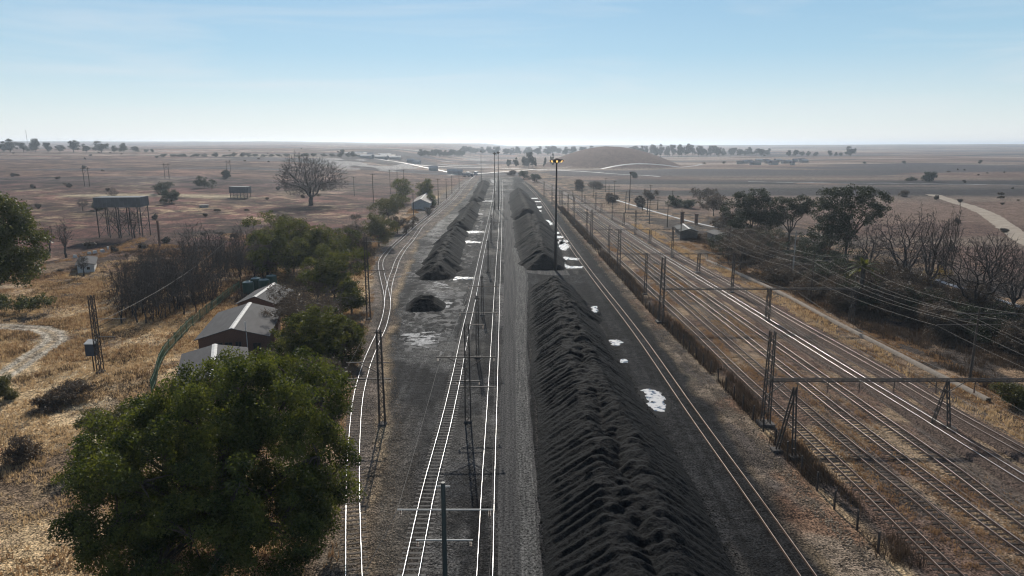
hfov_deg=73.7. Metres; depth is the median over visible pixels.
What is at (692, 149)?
tree
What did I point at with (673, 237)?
catenary mast
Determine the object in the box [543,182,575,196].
catenary portal
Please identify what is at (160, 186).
shrub
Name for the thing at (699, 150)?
tree
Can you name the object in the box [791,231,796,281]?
utility pole
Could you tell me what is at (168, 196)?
shrub
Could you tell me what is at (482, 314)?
catenary mast
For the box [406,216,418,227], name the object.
shrub
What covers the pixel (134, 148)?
tree
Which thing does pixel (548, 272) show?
haul road
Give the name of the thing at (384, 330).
railway track
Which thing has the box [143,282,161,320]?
sapling
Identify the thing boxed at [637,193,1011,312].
overhead wire
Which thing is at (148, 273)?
sapling
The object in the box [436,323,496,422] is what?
catenary mast
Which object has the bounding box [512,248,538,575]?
haul road
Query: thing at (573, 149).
tree
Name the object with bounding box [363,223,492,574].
overhead wire
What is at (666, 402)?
wet mud
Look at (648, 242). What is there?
catenary portal
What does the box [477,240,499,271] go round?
catenary mast
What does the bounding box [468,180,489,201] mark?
coal pile
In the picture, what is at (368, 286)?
catenary mast
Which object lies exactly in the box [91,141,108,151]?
tree
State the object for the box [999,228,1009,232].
scrub bush
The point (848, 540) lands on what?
rubble
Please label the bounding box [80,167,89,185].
power pole
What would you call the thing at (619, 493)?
coal pile
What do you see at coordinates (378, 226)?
olive tree
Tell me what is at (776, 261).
thicket shrub
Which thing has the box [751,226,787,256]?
thicket shrub
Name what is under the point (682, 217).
brick pillar
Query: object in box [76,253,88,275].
bare tree
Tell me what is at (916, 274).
thicket shrub
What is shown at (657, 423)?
coal lumps
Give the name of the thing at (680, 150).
tree
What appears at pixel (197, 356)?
brick house
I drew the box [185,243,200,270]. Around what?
sapling
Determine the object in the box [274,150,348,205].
oak tree
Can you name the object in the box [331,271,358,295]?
shrub
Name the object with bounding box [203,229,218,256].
sapling
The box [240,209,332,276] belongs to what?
evergreen tree
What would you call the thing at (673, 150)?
tree
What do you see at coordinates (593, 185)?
roadside bush
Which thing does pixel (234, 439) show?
pepper tree
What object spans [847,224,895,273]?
bare tree
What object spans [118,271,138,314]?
sapling
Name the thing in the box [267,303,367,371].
evergreen tree
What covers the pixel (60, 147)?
tree
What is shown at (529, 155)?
tree
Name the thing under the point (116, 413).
shrub
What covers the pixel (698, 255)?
catenary portal
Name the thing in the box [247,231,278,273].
shrub
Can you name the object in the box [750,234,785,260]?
thicket shrub
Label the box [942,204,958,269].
poplar tree
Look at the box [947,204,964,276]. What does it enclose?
poplar tree
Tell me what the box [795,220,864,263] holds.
gum tree
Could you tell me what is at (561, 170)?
road
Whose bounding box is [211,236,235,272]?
sapling
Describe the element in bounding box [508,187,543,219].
coal pile
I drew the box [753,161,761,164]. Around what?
house
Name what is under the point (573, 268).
wet mud
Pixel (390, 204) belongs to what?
olive tree
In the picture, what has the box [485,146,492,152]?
tree
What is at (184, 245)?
sapling
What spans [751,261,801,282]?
thicket shrub
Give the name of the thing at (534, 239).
coal pile
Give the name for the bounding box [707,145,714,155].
tree
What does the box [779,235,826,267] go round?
thicket shrub
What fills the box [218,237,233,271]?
sapling
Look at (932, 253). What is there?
bare tree
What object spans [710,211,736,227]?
roadside bush
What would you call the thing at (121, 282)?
sapling
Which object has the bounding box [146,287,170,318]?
sapling
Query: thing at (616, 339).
wet mud
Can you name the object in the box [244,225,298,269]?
evergreen tree
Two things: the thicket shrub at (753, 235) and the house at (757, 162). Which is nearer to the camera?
the thicket shrub at (753, 235)
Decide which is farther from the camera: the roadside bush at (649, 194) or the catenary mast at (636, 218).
the roadside bush at (649, 194)
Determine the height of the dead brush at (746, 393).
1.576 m
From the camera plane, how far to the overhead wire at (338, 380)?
86.87 m
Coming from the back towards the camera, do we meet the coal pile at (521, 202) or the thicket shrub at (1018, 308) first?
the coal pile at (521, 202)
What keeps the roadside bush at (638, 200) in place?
on the ground at (746, 535)
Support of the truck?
on the ground at (746, 535)
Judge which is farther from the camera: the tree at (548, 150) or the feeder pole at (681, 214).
the tree at (548, 150)
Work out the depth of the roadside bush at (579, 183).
449.70 m
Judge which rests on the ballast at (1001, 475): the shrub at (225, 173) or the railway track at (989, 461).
the railway track at (989, 461)
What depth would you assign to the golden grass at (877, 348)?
107.97 m
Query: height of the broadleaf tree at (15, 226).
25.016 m
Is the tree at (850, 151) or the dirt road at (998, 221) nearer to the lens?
the dirt road at (998, 221)
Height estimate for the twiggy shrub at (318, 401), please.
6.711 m
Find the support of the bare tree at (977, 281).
on the ground at (746, 535)
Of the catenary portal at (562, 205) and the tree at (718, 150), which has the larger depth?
the tree at (718, 150)
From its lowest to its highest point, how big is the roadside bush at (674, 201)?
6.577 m
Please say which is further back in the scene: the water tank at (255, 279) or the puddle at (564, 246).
the puddle at (564, 246)
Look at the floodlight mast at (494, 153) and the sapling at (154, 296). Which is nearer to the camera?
the sapling at (154, 296)
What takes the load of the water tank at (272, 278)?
on the ground at (746, 535)
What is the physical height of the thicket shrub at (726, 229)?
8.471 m
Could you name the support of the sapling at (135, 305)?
on the ground at (746, 535)
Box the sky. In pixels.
[0,0,1023,145]
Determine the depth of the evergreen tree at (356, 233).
172.71 m
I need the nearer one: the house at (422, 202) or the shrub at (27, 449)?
the shrub at (27, 449)
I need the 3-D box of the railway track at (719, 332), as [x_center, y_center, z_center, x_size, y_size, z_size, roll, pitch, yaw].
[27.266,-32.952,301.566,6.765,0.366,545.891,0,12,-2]
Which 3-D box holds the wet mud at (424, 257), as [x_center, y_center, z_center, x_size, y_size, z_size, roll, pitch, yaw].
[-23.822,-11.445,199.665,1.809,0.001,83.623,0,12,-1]
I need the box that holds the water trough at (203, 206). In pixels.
[199,204,208,207]
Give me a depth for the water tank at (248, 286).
138.90 m
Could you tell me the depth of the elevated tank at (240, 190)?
363.56 m
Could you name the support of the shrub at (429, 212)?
on the ground at (746, 535)
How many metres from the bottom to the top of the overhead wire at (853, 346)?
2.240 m
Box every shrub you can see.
[0,292,57,312]
[0,372,20,400]
[0,434,46,464]
[27,391,69,415]
[44,378,98,404]
[72,402,140,446]
[91,202,104,209]
[150,181,174,192]
[158,189,179,202]
[192,175,216,187]
[221,170,230,177]
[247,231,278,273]
[265,213,308,249]
[298,355,345,406]
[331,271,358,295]
[333,362,350,376]
[342,214,366,236]
[349,232,377,260]
[388,215,407,233]
[401,223,411,233]
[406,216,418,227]
[424,206,433,214]
[426,192,437,205]
[706,233,744,257]
[713,234,764,272]
[714,225,749,252]
[723,225,776,259]
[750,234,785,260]
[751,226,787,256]
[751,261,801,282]
[759,252,800,277]
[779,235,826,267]
[781,249,839,281]
[789,268,845,290]
[797,276,838,297]
[798,252,858,288]
[823,273,868,309]
[828,281,874,309]
[835,281,897,309]
[855,258,902,287]
[863,278,919,316]
[872,264,923,306]
[888,270,945,298]
[889,280,960,322]
[894,283,950,318]
[898,190,909,196]
[904,176,917,180]
[908,288,964,316]
[915,294,987,333]
[915,299,959,339]
[921,265,951,283]
[931,297,986,330]
[947,291,991,311]
[951,280,1002,315]
[955,300,1023,347]
[960,299,1009,331]
[985,302,1023,335]
[988,382,1023,409]
[992,317,1023,354]
[1011,314,1023,338]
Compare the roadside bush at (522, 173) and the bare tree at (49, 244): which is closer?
the bare tree at (49, 244)
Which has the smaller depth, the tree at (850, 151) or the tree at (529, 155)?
the tree at (529, 155)
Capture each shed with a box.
[674,224,698,238]
[706,229,725,240]
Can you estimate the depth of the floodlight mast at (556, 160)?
162.97 m
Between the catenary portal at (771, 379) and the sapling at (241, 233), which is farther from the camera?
the sapling at (241, 233)
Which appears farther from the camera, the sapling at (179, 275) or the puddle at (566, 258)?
the puddle at (566, 258)
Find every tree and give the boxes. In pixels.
[0,191,55,287]
[1,138,17,151]
[16,142,29,150]
[28,138,40,151]
[42,142,52,150]
[43,225,53,254]
[46,345,366,575]
[52,220,72,257]
[54,145,65,150]
[67,140,79,151]
[76,199,87,209]
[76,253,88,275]
[82,144,90,151]
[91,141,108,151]
[104,186,118,195]
[106,211,131,237]
[117,143,127,151]
[120,209,140,237]
[130,146,139,151]
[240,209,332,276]
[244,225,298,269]
[259,281,343,332]
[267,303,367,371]
[271,280,356,315]
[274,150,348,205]
[284,224,358,264]
[290,265,338,298]
[296,243,370,300]
[298,356,355,408]
[329,316,367,356]
[333,280,367,313]
[334,226,363,262]
[360,213,399,245]
[367,194,408,218]
[389,178,415,203]
[415,178,433,196]
[461,146,468,151]
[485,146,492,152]
[491,146,500,155]
[503,148,509,153]
[513,146,521,153]
[513,157,518,165]
[521,156,526,166]
[526,152,532,165]
[534,146,541,153]
[543,146,551,154]
[549,145,556,153]
[561,147,569,154]
[569,146,576,153]
[649,144,655,152]
[652,147,658,154]
[658,144,664,156]
[664,146,669,155]
[670,144,676,154]
[676,145,682,154]
[684,144,690,154]
[690,144,695,154]
[696,145,702,156]
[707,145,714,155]
[715,147,721,154]
[719,188,785,241]
[736,149,742,154]
[758,149,764,155]
[762,194,814,249]
[792,150,799,155]
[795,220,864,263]
[809,183,893,262]
[843,255,884,307]
[844,146,856,155]
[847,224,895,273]
[867,202,944,282]
[913,208,963,289]
[921,171,937,181]
[927,234,1023,327]
[937,220,953,277]
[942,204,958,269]
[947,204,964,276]
[963,229,1023,292]
[980,245,1023,306]
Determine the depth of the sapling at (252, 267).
152.75 m
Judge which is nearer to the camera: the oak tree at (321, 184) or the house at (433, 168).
the oak tree at (321, 184)
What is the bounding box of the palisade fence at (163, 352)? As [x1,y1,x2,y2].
[150,281,239,392]
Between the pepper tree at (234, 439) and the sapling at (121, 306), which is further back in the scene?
the sapling at (121, 306)
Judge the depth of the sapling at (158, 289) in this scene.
120.33 m
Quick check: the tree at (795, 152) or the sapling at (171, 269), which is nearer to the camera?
the sapling at (171, 269)
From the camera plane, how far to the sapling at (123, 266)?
148.29 m
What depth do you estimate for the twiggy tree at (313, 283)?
134.16 m
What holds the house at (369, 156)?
on the ground at (746, 535)
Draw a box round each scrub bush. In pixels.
[82,241,96,247]
[110,246,118,250]
[138,243,148,248]
[160,236,170,242]
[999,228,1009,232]
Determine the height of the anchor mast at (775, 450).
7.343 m
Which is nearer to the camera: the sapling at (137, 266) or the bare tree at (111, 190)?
the sapling at (137, 266)
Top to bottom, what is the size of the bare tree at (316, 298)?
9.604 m
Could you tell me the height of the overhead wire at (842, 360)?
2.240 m
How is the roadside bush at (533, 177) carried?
on the ground at (746, 535)
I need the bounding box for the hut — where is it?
[75,256,97,272]
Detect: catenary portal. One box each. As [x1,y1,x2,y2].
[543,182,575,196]
[550,186,597,202]
[560,190,617,212]
[571,197,644,225]
[589,211,679,243]
[616,229,749,272]
[655,257,857,323]
[756,330,1023,429]
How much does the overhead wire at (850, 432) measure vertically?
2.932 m
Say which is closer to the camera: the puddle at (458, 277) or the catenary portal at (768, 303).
the catenary portal at (768, 303)
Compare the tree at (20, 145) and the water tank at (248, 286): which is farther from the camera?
the tree at (20, 145)
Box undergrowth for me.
[686,232,1023,407]
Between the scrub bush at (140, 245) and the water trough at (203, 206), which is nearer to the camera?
the scrub bush at (140, 245)
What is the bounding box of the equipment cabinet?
[84,339,97,370]
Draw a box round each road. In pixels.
[425,165,659,176]
[497,193,542,575]
[509,266,569,274]
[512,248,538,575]
[557,163,701,169]
[617,200,719,228]
[748,181,993,184]
[919,273,1019,306]
[926,194,1023,244]
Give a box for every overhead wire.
[207,249,389,574]
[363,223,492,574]
[489,207,502,575]
[550,194,1016,575]
[558,194,1023,542]
[560,193,1022,507]
[565,194,1023,474]
[567,198,1021,534]
[567,204,1021,570]
[583,200,1022,441]
[585,208,1023,503]
[588,202,1019,434]
[588,206,1023,470]
[589,198,1021,417]
[591,198,1023,411]
[595,184,1017,338]
[611,189,1022,344]
[615,194,1017,352]
[621,201,1023,367]
[623,193,1023,330]
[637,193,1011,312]
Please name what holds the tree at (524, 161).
on the ground at (746, 535)
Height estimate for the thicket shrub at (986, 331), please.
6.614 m
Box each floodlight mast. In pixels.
[493,152,495,209]
[497,151,499,209]
[550,158,563,270]
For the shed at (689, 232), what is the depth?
219.63 m
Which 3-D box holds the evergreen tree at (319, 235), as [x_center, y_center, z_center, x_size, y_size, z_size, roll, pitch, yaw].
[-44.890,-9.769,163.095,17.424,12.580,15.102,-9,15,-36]
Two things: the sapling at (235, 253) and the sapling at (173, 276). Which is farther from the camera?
the sapling at (235, 253)
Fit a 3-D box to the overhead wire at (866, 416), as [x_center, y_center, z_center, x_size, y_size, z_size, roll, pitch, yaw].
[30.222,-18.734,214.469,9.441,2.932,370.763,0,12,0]
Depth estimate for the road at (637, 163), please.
853.15 m
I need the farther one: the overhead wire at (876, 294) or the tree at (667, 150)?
the tree at (667, 150)
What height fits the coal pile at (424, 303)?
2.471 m
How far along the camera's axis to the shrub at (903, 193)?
393.62 m
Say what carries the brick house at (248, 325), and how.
on the ground at (746, 535)
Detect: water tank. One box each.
[242,280,253,294]
[250,276,260,289]
[258,278,269,288]
[266,274,276,283]
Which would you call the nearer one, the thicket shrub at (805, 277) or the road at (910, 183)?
the thicket shrub at (805, 277)
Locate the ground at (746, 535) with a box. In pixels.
[0,141,1023,575]
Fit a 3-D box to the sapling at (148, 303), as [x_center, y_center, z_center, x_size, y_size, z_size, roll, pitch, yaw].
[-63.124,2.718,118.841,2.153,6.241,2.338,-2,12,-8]
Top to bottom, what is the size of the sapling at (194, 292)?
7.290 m
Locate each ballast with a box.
[538,181,1023,494]
[540,180,1023,464]
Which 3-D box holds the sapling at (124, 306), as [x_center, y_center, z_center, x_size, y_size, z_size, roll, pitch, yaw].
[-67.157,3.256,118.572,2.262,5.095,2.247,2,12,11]
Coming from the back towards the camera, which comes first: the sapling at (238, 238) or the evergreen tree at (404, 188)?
the evergreen tree at (404, 188)
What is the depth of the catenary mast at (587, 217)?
231.89 m
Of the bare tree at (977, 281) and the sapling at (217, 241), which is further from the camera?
the sapling at (217, 241)
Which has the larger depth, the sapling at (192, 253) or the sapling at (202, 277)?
the sapling at (192, 253)
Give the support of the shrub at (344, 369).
on the ground at (746, 535)
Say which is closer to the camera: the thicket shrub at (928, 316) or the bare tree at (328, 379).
the bare tree at (328, 379)
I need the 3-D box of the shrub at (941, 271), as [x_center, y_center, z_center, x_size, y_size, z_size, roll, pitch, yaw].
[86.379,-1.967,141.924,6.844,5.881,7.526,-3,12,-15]
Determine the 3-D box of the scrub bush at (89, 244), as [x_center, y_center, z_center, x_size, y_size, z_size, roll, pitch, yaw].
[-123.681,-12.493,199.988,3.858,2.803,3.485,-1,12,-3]
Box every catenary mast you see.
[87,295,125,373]
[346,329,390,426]
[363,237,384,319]
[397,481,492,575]
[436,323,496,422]
[459,295,497,358]
[467,275,498,315]
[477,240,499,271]
[483,214,492,242]
[586,208,591,232]
[608,226,613,254]
[628,210,643,234]
[642,253,653,294]
[667,227,682,256]
[721,253,747,292]
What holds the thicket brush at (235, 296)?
on the ground at (746, 535)
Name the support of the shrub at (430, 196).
on the ground at (746, 535)
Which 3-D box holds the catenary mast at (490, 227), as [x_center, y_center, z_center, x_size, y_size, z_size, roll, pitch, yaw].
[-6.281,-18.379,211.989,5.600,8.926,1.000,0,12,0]
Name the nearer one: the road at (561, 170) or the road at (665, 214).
the road at (665, 214)
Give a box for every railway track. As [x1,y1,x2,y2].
[339,176,473,575]
[385,183,466,298]
[397,180,496,575]
[476,186,502,575]
[526,182,967,575]
[526,184,816,575]
[530,181,1021,575]
[531,181,1023,555]
[537,180,1023,483]
[537,182,1023,532]
[541,179,1023,455]
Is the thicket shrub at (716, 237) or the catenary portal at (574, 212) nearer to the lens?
the thicket shrub at (716, 237)
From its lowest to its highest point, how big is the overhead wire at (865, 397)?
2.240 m
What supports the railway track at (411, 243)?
on the ground at (746, 535)
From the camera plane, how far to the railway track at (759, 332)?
76.50 m
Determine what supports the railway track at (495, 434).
on the ground at (746, 535)
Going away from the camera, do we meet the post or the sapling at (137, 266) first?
the sapling at (137, 266)
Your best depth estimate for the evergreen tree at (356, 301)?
121.87 m
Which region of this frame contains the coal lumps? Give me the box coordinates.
[524,294,737,568]
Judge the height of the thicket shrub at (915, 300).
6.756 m
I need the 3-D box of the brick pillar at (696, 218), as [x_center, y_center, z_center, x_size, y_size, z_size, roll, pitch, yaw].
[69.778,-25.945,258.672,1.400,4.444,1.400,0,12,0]
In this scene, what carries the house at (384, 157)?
on the ground at (746, 535)
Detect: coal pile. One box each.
[405,294,445,311]
[415,226,468,279]
[447,201,480,230]
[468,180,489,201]
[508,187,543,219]
[512,213,566,269]
[527,276,736,575]
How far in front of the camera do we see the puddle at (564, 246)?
206.16 m
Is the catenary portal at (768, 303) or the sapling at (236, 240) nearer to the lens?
the catenary portal at (768, 303)
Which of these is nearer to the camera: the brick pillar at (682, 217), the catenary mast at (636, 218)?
the catenary mast at (636, 218)
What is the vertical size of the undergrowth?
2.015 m
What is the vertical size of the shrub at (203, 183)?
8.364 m
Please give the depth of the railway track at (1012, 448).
94.41 m
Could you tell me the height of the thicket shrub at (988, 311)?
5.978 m
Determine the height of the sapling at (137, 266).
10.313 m
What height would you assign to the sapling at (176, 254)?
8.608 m
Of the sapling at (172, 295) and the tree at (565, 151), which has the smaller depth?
the sapling at (172, 295)
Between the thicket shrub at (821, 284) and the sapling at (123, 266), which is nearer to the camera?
the thicket shrub at (821, 284)
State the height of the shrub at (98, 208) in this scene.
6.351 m
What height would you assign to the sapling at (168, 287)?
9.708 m
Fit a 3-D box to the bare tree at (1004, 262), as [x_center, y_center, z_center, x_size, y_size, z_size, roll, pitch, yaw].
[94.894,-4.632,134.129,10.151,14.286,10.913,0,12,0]
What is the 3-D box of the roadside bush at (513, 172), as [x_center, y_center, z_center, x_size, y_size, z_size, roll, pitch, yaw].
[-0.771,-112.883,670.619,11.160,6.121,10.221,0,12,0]
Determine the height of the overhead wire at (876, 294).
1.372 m
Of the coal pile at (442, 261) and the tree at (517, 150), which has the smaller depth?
the coal pile at (442, 261)
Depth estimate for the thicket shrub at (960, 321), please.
112.20 m
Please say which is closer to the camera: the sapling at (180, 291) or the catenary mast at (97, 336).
the catenary mast at (97, 336)
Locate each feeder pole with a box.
[672,213,690,239]
[809,254,814,302]
[936,309,1023,377]
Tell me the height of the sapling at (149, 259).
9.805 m
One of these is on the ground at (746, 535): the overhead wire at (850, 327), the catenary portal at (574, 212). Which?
the catenary portal at (574, 212)
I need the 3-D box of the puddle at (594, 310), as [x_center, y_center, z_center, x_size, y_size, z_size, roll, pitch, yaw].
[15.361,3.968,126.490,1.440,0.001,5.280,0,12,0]
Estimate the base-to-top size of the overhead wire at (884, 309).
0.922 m
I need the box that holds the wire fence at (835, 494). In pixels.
[545,194,880,553]
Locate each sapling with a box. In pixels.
[99,263,134,322]
[105,286,127,316]
[106,259,132,291]
[107,276,128,312]
[115,255,131,279]
[115,295,128,318]
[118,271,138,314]
[119,262,128,289]
[119,265,143,322]
[121,247,151,281]
[123,287,140,314]
[125,292,144,316]
[126,252,145,272]
[126,272,158,322]
[131,247,154,273]
[136,256,163,289]
[137,247,164,294]
[141,245,159,281]
[141,269,170,314]
[141,289,154,317]
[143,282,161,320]
[146,286,163,316]
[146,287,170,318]
[149,238,171,273]
[153,265,179,312]
[155,282,173,317]
[159,253,191,308]
[162,254,181,302]
[163,275,182,310]
[164,252,195,305]
[166,243,185,268]
[171,230,191,253]
[173,274,189,314]
[175,238,190,256]
[176,285,191,314]
[180,223,194,244]
[181,222,206,245]
[181,265,197,294]
[181,278,205,312]
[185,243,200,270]
[188,231,202,262]
[193,262,209,296]
[197,256,227,295]
[198,229,212,248]
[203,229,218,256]
[209,231,227,260]
[210,239,228,270]
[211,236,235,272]
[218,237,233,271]
[225,229,247,252]
[225,239,247,271]
[228,231,244,253]
[228,250,245,276]
[230,228,246,247]
[230,240,244,266]
[233,219,252,248]
[245,254,258,276]
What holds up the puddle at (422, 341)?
on the ground at (746, 535)
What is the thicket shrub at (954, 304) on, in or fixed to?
on the ground at (746, 535)
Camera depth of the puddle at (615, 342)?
105.42 m
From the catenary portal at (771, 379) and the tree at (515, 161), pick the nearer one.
the catenary portal at (771, 379)
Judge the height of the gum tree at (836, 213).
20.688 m
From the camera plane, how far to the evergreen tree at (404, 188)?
346.17 m
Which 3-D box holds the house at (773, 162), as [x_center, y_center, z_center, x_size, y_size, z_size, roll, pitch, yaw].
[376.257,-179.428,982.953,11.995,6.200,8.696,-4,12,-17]
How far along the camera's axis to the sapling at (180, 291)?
120.63 m
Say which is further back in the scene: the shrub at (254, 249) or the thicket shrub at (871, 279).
the shrub at (254, 249)
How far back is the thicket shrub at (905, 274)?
128.40 m
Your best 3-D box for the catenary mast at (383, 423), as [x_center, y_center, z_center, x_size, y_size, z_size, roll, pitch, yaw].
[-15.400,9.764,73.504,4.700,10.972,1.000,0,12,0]
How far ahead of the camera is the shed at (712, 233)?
215.23 m
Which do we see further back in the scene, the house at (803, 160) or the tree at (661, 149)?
the tree at (661, 149)
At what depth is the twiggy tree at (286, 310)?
104.86 m
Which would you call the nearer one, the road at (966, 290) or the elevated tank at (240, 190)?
the road at (966, 290)
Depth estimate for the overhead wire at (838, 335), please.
86.56 m
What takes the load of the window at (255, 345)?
in the brick house at (248, 325)
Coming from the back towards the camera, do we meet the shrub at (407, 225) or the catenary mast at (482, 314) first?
the shrub at (407, 225)
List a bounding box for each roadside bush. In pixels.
[507,170,515,174]
[518,170,529,178]
[528,173,541,181]
[574,179,584,189]
[587,181,604,188]
[605,193,619,201]
[634,195,645,206]
[642,189,658,199]
[665,195,682,206]
[681,199,696,207]
[689,187,720,199]
[696,194,727,215]
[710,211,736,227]
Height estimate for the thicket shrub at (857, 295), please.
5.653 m
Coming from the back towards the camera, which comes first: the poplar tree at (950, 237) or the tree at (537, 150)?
the tree at (537, 150)
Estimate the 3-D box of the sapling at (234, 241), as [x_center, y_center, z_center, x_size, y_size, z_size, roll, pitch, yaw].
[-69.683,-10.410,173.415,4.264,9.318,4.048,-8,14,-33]
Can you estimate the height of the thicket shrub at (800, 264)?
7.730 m
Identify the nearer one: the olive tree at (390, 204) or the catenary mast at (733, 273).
the catenary mast at (733, 273)
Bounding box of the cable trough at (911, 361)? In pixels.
[705,259,990,400]
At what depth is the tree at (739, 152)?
1469.51 m
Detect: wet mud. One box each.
[397,234,437,276]
[404,283,470,351]
[415,235,439,275]
[459,210,483,265]
[558,238,572,251]
[562,255,586,269]
[608,338,625,346]
[638,385,670,416]
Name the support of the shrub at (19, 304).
on the ground at (746, 535)
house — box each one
[176,344,248,400]
[194,302,282,356]
[234,283,292,308]
[360,154,374,158]
[374,155,387,159]
[389,156,400,159]
[412,160,420,164]
[412,193,432,209]
[428,166,437,170]
[452,169,462,174]
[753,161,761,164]
[768,161,778,164]
[799,159,808,162]
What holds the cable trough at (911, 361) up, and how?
on the ground at (746, 535)
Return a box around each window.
[235,341,241,346]
[253,342,261,349]
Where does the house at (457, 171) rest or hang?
on the ground at (746, 535)
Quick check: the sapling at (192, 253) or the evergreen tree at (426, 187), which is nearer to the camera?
the sapling at (192, 253)
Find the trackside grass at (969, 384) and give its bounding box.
[604,242,1023,569]
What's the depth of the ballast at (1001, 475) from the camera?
84.31 m
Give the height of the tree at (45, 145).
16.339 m
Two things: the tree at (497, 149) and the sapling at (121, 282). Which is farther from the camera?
the tree at (497, 149)
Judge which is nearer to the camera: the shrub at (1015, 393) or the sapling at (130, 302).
the shrub at (1015, 393)
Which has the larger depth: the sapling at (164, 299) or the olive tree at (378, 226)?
the olive tree at (378, 226)
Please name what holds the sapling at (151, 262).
on the ground at (746, 535)
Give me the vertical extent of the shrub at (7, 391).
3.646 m
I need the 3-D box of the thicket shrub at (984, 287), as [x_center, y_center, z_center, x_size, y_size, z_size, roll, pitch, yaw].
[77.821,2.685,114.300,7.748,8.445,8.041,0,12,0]
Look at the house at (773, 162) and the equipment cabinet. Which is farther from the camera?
the house at (773, 162)
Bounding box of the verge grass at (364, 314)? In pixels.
[274,207,421,567]
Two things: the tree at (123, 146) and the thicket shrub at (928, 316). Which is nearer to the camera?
the thicket shrub at (928, 316)
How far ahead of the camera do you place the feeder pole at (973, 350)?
86.86 m
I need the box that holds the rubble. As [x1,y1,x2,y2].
[558,213,882,569]
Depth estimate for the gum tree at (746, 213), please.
203.48 m
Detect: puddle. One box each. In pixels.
[401,331,440,347]
[433,282,448,287]
[453,276,473,279]
[558,240,568,249]
[563,257,582,267]
[591,306,597,312]
[609,340,623,345]
[640,388,665,411]
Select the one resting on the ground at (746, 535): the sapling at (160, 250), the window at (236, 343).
the sapling at (160, 250)
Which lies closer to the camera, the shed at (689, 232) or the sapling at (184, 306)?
the sapling at (184, 306)
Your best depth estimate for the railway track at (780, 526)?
68.24 m
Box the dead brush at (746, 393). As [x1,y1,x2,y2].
[557,205,932,570]
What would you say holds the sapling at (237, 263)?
on the ground at (746, 535)
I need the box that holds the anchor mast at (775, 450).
[770,387,798,459]
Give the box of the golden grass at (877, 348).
[628,223,1023,440]
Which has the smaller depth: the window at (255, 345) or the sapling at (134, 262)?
the window at (255, 345)
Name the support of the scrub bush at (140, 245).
on the ground at (746, 535)
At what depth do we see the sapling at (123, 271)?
139.14 m
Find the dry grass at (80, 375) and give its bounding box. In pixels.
[0,259,363,575]
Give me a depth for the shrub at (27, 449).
65.47 m
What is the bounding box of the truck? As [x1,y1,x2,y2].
[462,173,472,176]
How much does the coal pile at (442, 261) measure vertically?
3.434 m
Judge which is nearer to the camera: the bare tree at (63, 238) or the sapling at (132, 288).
the sapling at (132, 288)
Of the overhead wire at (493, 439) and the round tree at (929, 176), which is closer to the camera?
the overhead wire at (493, 439)
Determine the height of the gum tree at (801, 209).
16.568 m
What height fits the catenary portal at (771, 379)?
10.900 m
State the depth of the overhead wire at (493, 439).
52.08 m
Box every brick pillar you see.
[680,212,684,223]
[694,213,698,224]
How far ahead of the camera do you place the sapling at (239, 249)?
166.32 m
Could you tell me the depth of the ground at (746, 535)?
111.71 m
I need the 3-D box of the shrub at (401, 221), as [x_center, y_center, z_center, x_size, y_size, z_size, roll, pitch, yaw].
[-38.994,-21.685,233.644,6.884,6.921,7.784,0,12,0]
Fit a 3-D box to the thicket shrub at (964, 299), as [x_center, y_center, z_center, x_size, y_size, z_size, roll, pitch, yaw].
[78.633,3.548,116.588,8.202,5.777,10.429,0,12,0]
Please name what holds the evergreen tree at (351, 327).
on the ground at (746, 535)
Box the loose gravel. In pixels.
[323,306,402,575]
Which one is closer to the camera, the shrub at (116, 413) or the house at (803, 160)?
the shrub at (116, 413)
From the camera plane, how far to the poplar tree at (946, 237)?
154.03 m
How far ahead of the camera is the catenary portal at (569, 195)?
352.81 m
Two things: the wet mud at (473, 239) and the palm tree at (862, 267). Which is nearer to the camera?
the palm tree at (862, 267)
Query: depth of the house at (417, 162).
876.07 m
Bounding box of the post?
[156,220,160,245]
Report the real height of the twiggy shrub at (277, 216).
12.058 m
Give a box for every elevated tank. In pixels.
[93,196,150,237]
[229,186,250,197]
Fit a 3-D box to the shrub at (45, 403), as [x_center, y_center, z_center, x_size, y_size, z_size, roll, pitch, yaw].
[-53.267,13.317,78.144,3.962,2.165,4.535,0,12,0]
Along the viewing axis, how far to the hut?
161.80 m
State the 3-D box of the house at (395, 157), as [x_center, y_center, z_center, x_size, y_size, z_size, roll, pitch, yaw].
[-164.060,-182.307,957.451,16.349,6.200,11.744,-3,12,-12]
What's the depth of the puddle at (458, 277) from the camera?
156.75 m
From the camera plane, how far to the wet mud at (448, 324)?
119.27 m
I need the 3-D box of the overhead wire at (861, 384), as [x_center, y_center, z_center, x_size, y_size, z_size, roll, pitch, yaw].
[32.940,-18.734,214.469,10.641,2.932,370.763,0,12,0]
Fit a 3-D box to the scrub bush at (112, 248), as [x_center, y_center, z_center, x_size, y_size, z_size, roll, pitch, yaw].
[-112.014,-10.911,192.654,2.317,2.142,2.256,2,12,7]
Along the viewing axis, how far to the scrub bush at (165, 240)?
209.34 m
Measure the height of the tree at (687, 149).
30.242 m
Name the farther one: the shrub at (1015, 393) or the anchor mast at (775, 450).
the shrub at (1015, 393)
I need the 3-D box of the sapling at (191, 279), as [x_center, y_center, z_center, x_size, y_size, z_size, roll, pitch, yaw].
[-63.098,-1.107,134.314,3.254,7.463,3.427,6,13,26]
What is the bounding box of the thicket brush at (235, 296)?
[122,247,270,309]
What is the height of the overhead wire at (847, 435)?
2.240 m

